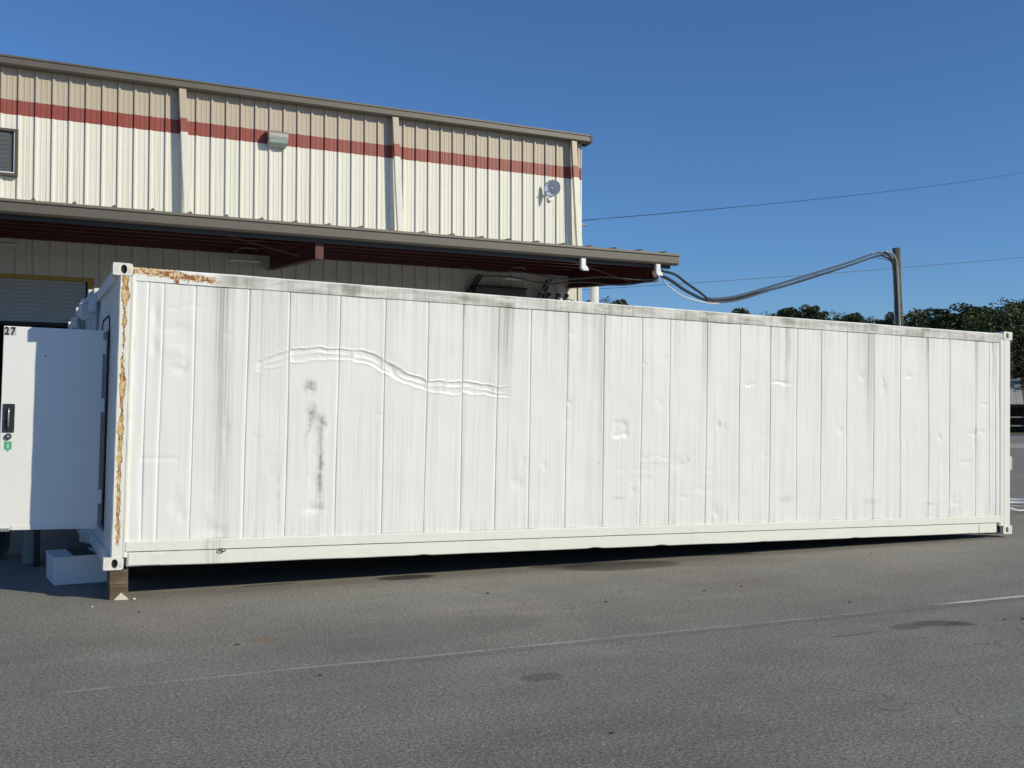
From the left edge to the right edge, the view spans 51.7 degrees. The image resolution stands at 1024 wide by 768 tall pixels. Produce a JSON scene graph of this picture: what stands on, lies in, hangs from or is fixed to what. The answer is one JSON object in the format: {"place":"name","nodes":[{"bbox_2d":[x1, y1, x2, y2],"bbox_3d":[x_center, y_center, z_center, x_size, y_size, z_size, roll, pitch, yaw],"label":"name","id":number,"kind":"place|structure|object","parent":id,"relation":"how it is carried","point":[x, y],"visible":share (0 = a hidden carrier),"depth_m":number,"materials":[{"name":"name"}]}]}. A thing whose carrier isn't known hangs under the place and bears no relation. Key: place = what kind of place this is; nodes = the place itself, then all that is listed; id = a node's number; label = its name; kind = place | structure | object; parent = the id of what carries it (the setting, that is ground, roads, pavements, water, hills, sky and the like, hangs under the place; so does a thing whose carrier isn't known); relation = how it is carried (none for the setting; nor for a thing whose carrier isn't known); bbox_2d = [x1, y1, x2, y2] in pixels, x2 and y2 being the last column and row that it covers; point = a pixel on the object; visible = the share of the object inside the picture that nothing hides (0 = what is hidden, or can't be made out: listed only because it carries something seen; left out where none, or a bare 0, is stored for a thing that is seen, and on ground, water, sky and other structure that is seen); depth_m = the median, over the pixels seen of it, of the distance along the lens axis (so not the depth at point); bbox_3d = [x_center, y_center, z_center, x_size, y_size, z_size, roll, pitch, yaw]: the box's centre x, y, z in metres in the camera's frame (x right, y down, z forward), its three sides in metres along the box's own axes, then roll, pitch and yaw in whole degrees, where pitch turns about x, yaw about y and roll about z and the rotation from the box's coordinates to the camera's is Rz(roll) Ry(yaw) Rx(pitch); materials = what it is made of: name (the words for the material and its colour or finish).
{"place":"outdoors","nodes":[
{"label":"outdoors","id":0,"kind":"place"},
{"bbox_2d":[0,436,1023,767],"bbox_3d":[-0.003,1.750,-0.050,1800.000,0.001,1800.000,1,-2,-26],"label":"asphalt yard","id":1,"kind":"structure","parent":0,"point":[858,652],"depth_m":7.56,"materials":[{"name":"grey asphalt"}]},
{"bbox_2d":[0,531,9,554],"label":"tire","id":2,"kind":"object","parent":1,"relation":"on","point":[4,541],"visible":0.46,"depth_m":12.58,"materials":[{"name":"rubber"}]},
{"bbox_2d":[22,530,33,563],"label":"concrete pier","id":3,"kind":"structure","parent":1,"relation":"on","point":[27,553],"depth_m":12.33,"materials":[{"name":"grey concrete"}]},
{"bbox_2d":[33,530,39,566],"bbox_3d":[-5.582,1.789,12.395,0.060,0.620,0.650,1,-2,-26],"label":"black board","id":4,"kind":"object","parent":1,"relation":"on","point":[36,548],"visible":0.45,"depth_m":12.10,"materials":[{"name":"plastic"}]},
{"bbox_2d":[46,548,127,584],"bbox_3d":[-4.522,1.925,11.234,0.732,0.285,0.672,1,-2,-30],"label":"step box","id":5,"kind":"object","parent":1,"relation":"on","point":[65,567],"visible":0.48,"depth_m":10.91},
{"bbox_2d":[66,548,94,554],"bbox_3d":[-4.573,1.773,11.197,0.210,0.012,0.520,1,-2,-30],"label":"rubber mat","id":6,"kind":"object","parent":5,"relation":"on","point":[79,551],"visible":1,"depth_m":11.14,"materials":[{"name":"black rubber"}]},
{"bbox_2d":[107,581,127,599],"bbox_3d":[-3.780,1.967,10.118,0.165,0.136,0.340,1,-2,-25],"label":"timber block","id":7,"kind":"object","parent":1,"relation":"on","point":[114,592],"depth_m":9.96,"materials":[{"name":"brown wood"}]},
{"bbox_2d":[107,565,127,584],"bbox_3d":[-3.780,1.828,10.122,0.165,0.136,0.340,1,-2,-25],"label":"timber block","id":8,"kind":"object","parent":7,"relation":"on","point":[116,577],"depth_m":9.97,"materials":[{"name":"brown wood"}]},
{"bbox_2d":[114,593,128,599],"bbox_3d":[-3.693,2.002,9.993,0.132,0.062,0.101,1,-2,-18],"label":"stone chunk","id":9,"kind":"object","parent":1,"relation":"on","point":[120,596],"visible":1,"depth_m":9.96,"materials":[{"name":"white stone"}]},
{"bbox_2d":[0,53,679,418],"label":"warehouse","id":10,"kind":"structure","parent":1,"relation":"on","point":[102,170],"depth_m":22.07,"materials":[{"name":"paint"}]},
{"bbox_2d":[0,241,17,245],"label":"dock lamp","id":11,"kind":"object","parent":10,"relation":"attached to","point":[8,243],"visible":1,"depth_m":19.57,"materials":[{"name":"metal"}]},
{"bbox_2d":[0,127,18,176],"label":"window","id":12,"kind":"structure","parent":10,"relation":"in","point":[8,136],"depth_m":20.33,"materials":[{"name":"grey glass"}]},
{"bbox_2d":[0,273,93,326],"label":"roll door","id":13,"kind":"structure","parent":10,"relation":"in","point":[25,300],"depth_m":20.61,"materials":[{"name":"metal"}]},
{"bbox_2d":[229,248,260,262],"bbox_3d":[-5.440,-2.639,21.514,0.630,0.302,0.120,1,-2,-29],"label":"dock lamp","id":14,"kind":"object","parent":10,"relation":"attached to","point":[238,259],"visible":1,"depth_m":21.47,"materials":[{"name":"metal"}]},
{"bbox_2d":[267,130,287,148],"bbox_3d":[-5.013,-5.245,22.594,0.420,0.340,0.222,1,-2,-26],"label":"floodlight","id":15,"kind":"object","parent":10,"relation":"attached to","point":[277,139],"visible":1,"depth_m":22.53,"materials":[{"name":"metal"}]},
{"bbox_2d":[465,274,479,292],"bbox_3d":[-1.066,-1.758,24.434,0.705,1.616,0.056,1,-2,-19],"label":"conduit pipe","id":16,"kind":"object","parent":10,"relation":"attached to","point":[472,284],"visible":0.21,"depth_m":24.48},
{"bbox_2d":[469,274,482,292],"bbox_3d":[-0.985,-1.756,24.474,0.686,1.616,0.056,1,-2,-19],"label":"conduit pipe","id":17,"kind":"object","parent":10,"relation":"attached to","point":[476,283],"visible":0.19,"depth_m":24.53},
{"bbox_2d":[471,285,527,296],"bbox_3d":[-0.302,-1.704,24.756,1.360,1.130,0.320,1,-2,-26],"label":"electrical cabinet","id":18,"kind":"object","parent":10,"relation":"attached to","point":[502,291],"visible":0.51,"depth_m":24.63,"materials":[{"name":"grey metal"}]},
{"bbox_2d":[503,267,531,280],"bbox_3d":[0.123,-2.542,24.273,0.690,0.302,0.120,1,-2,-29],"label":"dock lamp","id":19,"kind":"object","parent":10,"relation":"attached to","point":[508,278],"visible":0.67,"depth_m":24.23,"materials":[{"name":"metal"}]},
{"bbox_2d":[541,279,551,298],"bbox_3d":[0.732,-1.727,25.325,0.460,1.611,0.055,1,-2,-15],"label":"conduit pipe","id":20,"kind":"object","parent":10,"relation":"attached to","point":[543,295],"visible":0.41,"depth_m":25.34,"materials":[{"name":"black metal"}]},
{"bbox_2d":[544,180,560,200],"bbox_3d":[0.951,-4.686,25.450,0.307,0.474,0.370,1,-2,-26],"label":"antenna dish","id":21,"kind":"object","parent":10,"relation":"attached to","point":[552,188],"visible":1,"depth_m":25.46,"materials":[{"name":"grey plastic"}]},
{"bbox_2d":[536,277,573,300],"bbox_3d":[1.038,-1.727,25.256,1.062,1.708,0.206,1,-2,-26],"label":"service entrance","id":22,"kind":"object","parent":10,"relation":"attached to","point":[557,295],"visible":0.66,"depth_m":25.20,"materials":[{"name":"metal"}]},
{"bbox_2d":[462,266,655,280],"bbox_3d":[1.002,-2.337,22.311,4.101,0.288,0.032,0,-2,-3],"label":"cable run","id":23,"kind":"object","parent":10,"relation":"attached to","point":[561,278],"visible":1,"depth_m":22.30,"materials":[{"name":"black rubber"}]},
{"bbox_2d":[476,275,655,285],"bbox_3d":[1.139,-2.219,22.598,3.845,0.265,0.032,0,-2,6],"label":"cable run","id":24,"kind":"object","parent":10,"relation":"attached to","point":[564,282],"visible":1,"depth_m":22.58,"materials":[{"name":"black rubber"}]},
{"bbox_2d":[661,269,706,297],"bbox_3d":[3.985,-2.256,24.035,0.134,0.264,3.614,-1,-2,25],"label":"power cable","id":25,"kind":"object","parent":10,"relation":"attached to","point":[685,282],"visible":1,"depth_m":23.79,"materials":[{"name":"grey rubber"}]},
{"bbox_2d":[661,277,719,303],"bbox_3d":[4.321,-2.093,24.813,0.082,0.303,5.409,-1,-2,26],"label":"power cable","id":26,"kind":"object","parent":10,"relation":"attached to","point":[685,296],"visible":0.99,"depth_m":24.00,"materials":[{"name":"rubber"}]},
{"bbox_3d":[1.619,-4.002,26.934,0.630,0.425,0.060,1,-2,-26],"label":"wire bracket","id":27,"kind":"object","parent":10,"relation":"attached to","visible":0},
{"bbox_2d":[582,172,1023,220],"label":"overhead wire","id":28,"kind":"object","parent":27,"relation":"attached to","point":[776,203],"visible":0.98,"depth_m":34.91,"materials":[{"name":"black metal"}]},
{"bbox_2d":[590,287,598,302],"bbox_3d":[2.100,-0.072,26.951,0.400,5.200,0.400,1,-2,-26],"label":"steel post","id":29,"kind":"object","parent":1,"relation":"on","point":[594,294],"depth_m":26.91,"materials":[{"name":"white metal"}]},
{"bbox_2d":[887,248,902,325],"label":"utility pole","id":30,"kind":"object","parent":1,"relation":"on","point":[896,252],"visible":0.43,"depth_m":41.82,"materials":[{"name":"brown wood"}]},
{"bbox_2d":[660,255,896,325],"bbox_3d":[8.912,-2.781,32.328,0.780,4.949,22.881,-1,-2,32],"label":"power cable","id":31,"kind":"object","parent":30,"relation":"attached to","point":[683,288],"visible":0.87,"depth_m":29.14,"materials":[{"name":"black rubber"}]},
{"bbox_2d":[706,252,895,300],"bbox_3d":[9.867,-1.360,33.921,0.476,7.964,19.470,-1,-2,33],"label":"power cable","id":32,"kind":"object","parent":30,"relation":"attached to","point":[761,289],"visible":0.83,"depth_m":32.79,"materials":[{"name":"grey rubber"}]},
{"bbox_2d":[706,254,897,325],"bbox_3d":[9.891,-1.272,33.901,0.453,7.948,19.458,-1,-2,33],"label":"power cable","id":33,"kind":"object","parent":30,"relation":"attached to","point":[807,278],"visible":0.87,"depth_m":33.28,"materials":[{"name":"black rubber"}]},
{"bbox_2d":[872,252,894,325],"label":"power cable","id":34,"kind":"object","parent":30,"relation":"attached to","point":[893,295],"visible":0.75,"depth_m":41.69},
{"bbox_2d":[884,250,900,325],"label":"conduit pipe","id":35,"kind":"object","parent":30,"relation":"attached to","point":[897,276],"visible":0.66,"depth_m":41.56,"materials":[{"name":"metal"}]},
{"bbox_2d":[927,595,1023,605],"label":"painted line","id":36,"kind":"object","parent":1,"relation":"on","point":[1007,597],"visible":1,"depth_m":10.01,"materials":[{"name":"paint"}]},
{"bbox_2d":[1010,378,1023,431],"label":"shed","id":37,"kind":"structure","parent":1,"relation":"on","point":[1016,404],"depth_m":104.53,"materials":[{"name":"metal"}]},
{"bbox_2d":[0,0,1023,350],"label":"sky","id":38,"kind":"structure","parent":0,"point":[685,105],"materials":[{"name":"blue"}]},
{"bbox_2d":[585,257,1022,289],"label":"overhead wire","id":39,"kind":"object","parent":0,"point":[799,275],"visible":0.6,"depth_m":65.78,"materials":[{"name":"black metal"}]},
{"bbox_2d":[1010,498,1023,511],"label":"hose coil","id":40,"kind":"object","parent":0,"point":[1015,500],"visible":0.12,"depth_m":20.39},
{"bbox_2d":[1010,444,1023,447],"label":"concrete apron","id":41,"kind":"object","parent":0,"point":[1016,445],"visible":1,"depth_m":59.84,"materials":[{"name":"grey concrete"}]},
{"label":"grass verge","id":42,"kind":"structure","parent":0,"visible":0},
{"bbox_2d":[599,296,614,303],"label":"broadleaf tree","id":43,"kind":"object","parent":42,"relation":"on","point":[604,299],"depth_m":151.47,"materials":[{"name":"green plant"}]},
{"bbox_2d":[607,299,628,304],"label":"pine tree","id":44,"kind":"object","parent":42,"relation":"on","point":[623,302],"visible":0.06,"depth_m":148.91,"materials":[{"name":"green plant"}]},
{"bbox_2d":[735,308,746,313],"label":"pine tree","id":45,"kind":"object","parent":42,"relation":"on","point":[742,311],"visible":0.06,"depth_m":149.36,"materials":[{"name":"green plant"}]},
{"bbox_2d":[732,307,750,313],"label":"pine tree","id":46,"kind":"object","parent":42,"relation":"on","point":[738,309],"visible":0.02,"depth_m":165.69,"materials":[{"name":"green plant"}]},
{"bbox_2d":[770,308,800,317],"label":"pine tree","id":47,"kind":"object","parent":42,"relation":"on","point":[794,311],"visible":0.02,"depth_m":147.70,"materials":[{"name":"green plant"}]},
{"bbox_2d":[766,307,808,317],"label":"pine tree","id":48,"kind":"object","parent":42,"relation":"on","point":[782,312],"visible":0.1,"depth_m":148.84,"materials":[{"name":"green plant"}]},
{"bbox_2d":[794,304,822,319],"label":"pine tree","id":49,"kind":"object","parent":42,"relation":"on","point":[815,312],"visible":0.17,"depth_m":144.65,"materials":[{"name":"green plant"}]},
{"bbox_2d":[802,305,822,318],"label":"pine tree","id":50,"kind":"object","parent":42,"relation":"on","point":[818,308],"visible":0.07,"depth_m":145.23,"materials":[{"name":"green plant"}]},
{"bbox_2d":[813,311,836,320],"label":"pine tree","id":51,"kind":"object","parent":42,"relation":"on","point":[823,313],"visible":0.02,"depth_m":145.55,"materials":[{"name":"green plant"}]},
{"bbox_2d":[824,310,846,320],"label":"broadleaf tree","id":52,"kind":"object","parent":42,"relation":"on","point":[833,317],"visible":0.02,"depth_m":140.39,"materials":[{"name":"green plant"}]},
{"bbox_2d":[832,312,866,322],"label":"pine tree","id":53,"kind":"object","parent":42,"relation":"on","point":[854,317],"visible":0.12,"depth_m":137.23,"materials":[{"name":"green plant"}]},
{"bbox_2d":[858,312,892,324],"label":"pine tree","id":54,"kind":"object","parent":42,"relation":"on","point":[876,321],"visible":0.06,"depth_m":133.65,"materials":[{"name":"green plant"}]},
{"bbox_2d":[878,312,909,325],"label":"pine tree","id":55,"kind":"object","parent":42,"relation":"on","point":[888,321],"visible":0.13,"depth_m":133.35,"materials":[{"name":"green plant"}]},
{"bbox_2d":[891,308,939,328],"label":"broadleaf tree","id":56,"kind":"object","parent":42,"relation":"on","point":[919,323],"visible":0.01,"depth_m":122.19,"materials":[{"name":"green plant"}]},
{"bbox_2d":[903,307,941,326],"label":"pine tree","id":57,"kind":"object","parent":42,"relation":"on","point":[930,309],"visible":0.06,"depth_m":124.81,"materials":[{"name":"green plant"}]},
{"bbox_2d":[929,302,980,330],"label":"pine tree","id":58,"kind":"object","parent":42,"relation":"on","point":[941,322],"visible":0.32,"depth_m":117.05,"materials":[{"name":"green plant"}]},
{"bbox_2d":[953,305,994,324],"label":"pine tree","id":59,"kind":"object","parent":42,"relation":"on","point":[983,308],"visible":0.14,"depth_m":117.07,"materials":[{"name":"green plant"}]},
{"bbox_2d":[946,308,1022,363],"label":"broadleaf tree","id":60,"kind":"object","parent":42,"relation":"on","point":[967,322],"visible":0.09,"depth_m":114.81,"materials":[{"name":"green plant"}]},
{"bbox_2d":[960,297,1023,381],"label":"broadleaf tree","id":61,"kind":"object","parent":42,"relation":"on","point":[1009,319],"visible":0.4,"depth_m":107.82,"materials":[{"name":"green plant"}]},
{"bbox_2d":[964,311,1023,377],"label":"broadleaf tree","id":62,"kind":"object","parent":42,"relation":"on","point":[1001,331],"visible":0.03,"depth_m":112.29,"materials":[{"name":"green plant"}]},
{"bbox_2d":[982,310,1023,372],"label":"broadleaf tree","id":63,"kind":"object","parent":42,"relation":"on","point":[1015,346],"visible":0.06,"depth_m":109.56,"materials":[{"name":"green plant"}]},
{"bbox_2d":[1006,300,1023,358],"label":"pine tree","id":64,"kind":"object","parent":42,"relation":"on","point":[1020,307],"visible":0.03,"depth_m":120.27,"materials":[{"name":"green plant"}]},
{"bbox_2d":[1013,365,1023,377],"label":"undergrowth","id":65,"kind":"object","parent":42,"relation":"on","point":[1017,369],"depth_m":108.98,"materials":[{"name":"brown plant"}]},
{"bbox_3d":[-4.713,2.021,12.032,0.165,0.136,0.340,1,-2,-26],"label":"timber block","id":66,"kind":"object","parent":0,"visible":0},
{"bbox_3d":[-4.713,1.882,12.036,0.165,0.136,0.340,1,-2,-25],"label":"timber block","id":67,"kind":"object","parent":66,"relation":"on","visible":0},
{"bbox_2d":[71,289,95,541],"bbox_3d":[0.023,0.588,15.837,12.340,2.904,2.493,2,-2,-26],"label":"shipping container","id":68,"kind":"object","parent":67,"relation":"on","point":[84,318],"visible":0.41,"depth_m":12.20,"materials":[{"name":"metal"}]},
{"bbox_2d":[79,320,84,329],"bbox_3d":[-5.607,0.402,13.754,0.085,2.700,1.070,2,-2,-26],"label":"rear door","id":69,"kind":"structure","parent":68,"relation":"in","point":[82,322],"depth_m":13.53,"materials":[{"name":"metal"}]},
{"bbox_2d":[0,262,1011,570],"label":"shipping container","id":70,"kind":"object","parent":67,"relation":"on","point":[168,418],"visible":1,"depth_m":11.58,"materials":[{"name":"white metal"}]},
{"bbox_2d":[0,326,106,531],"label":"door","id":71,"kind":"structure","parent":70,"relation":"in","point":[52,404],"depth_m":10.51,"materials":[{"name":"metal"}]}
]}

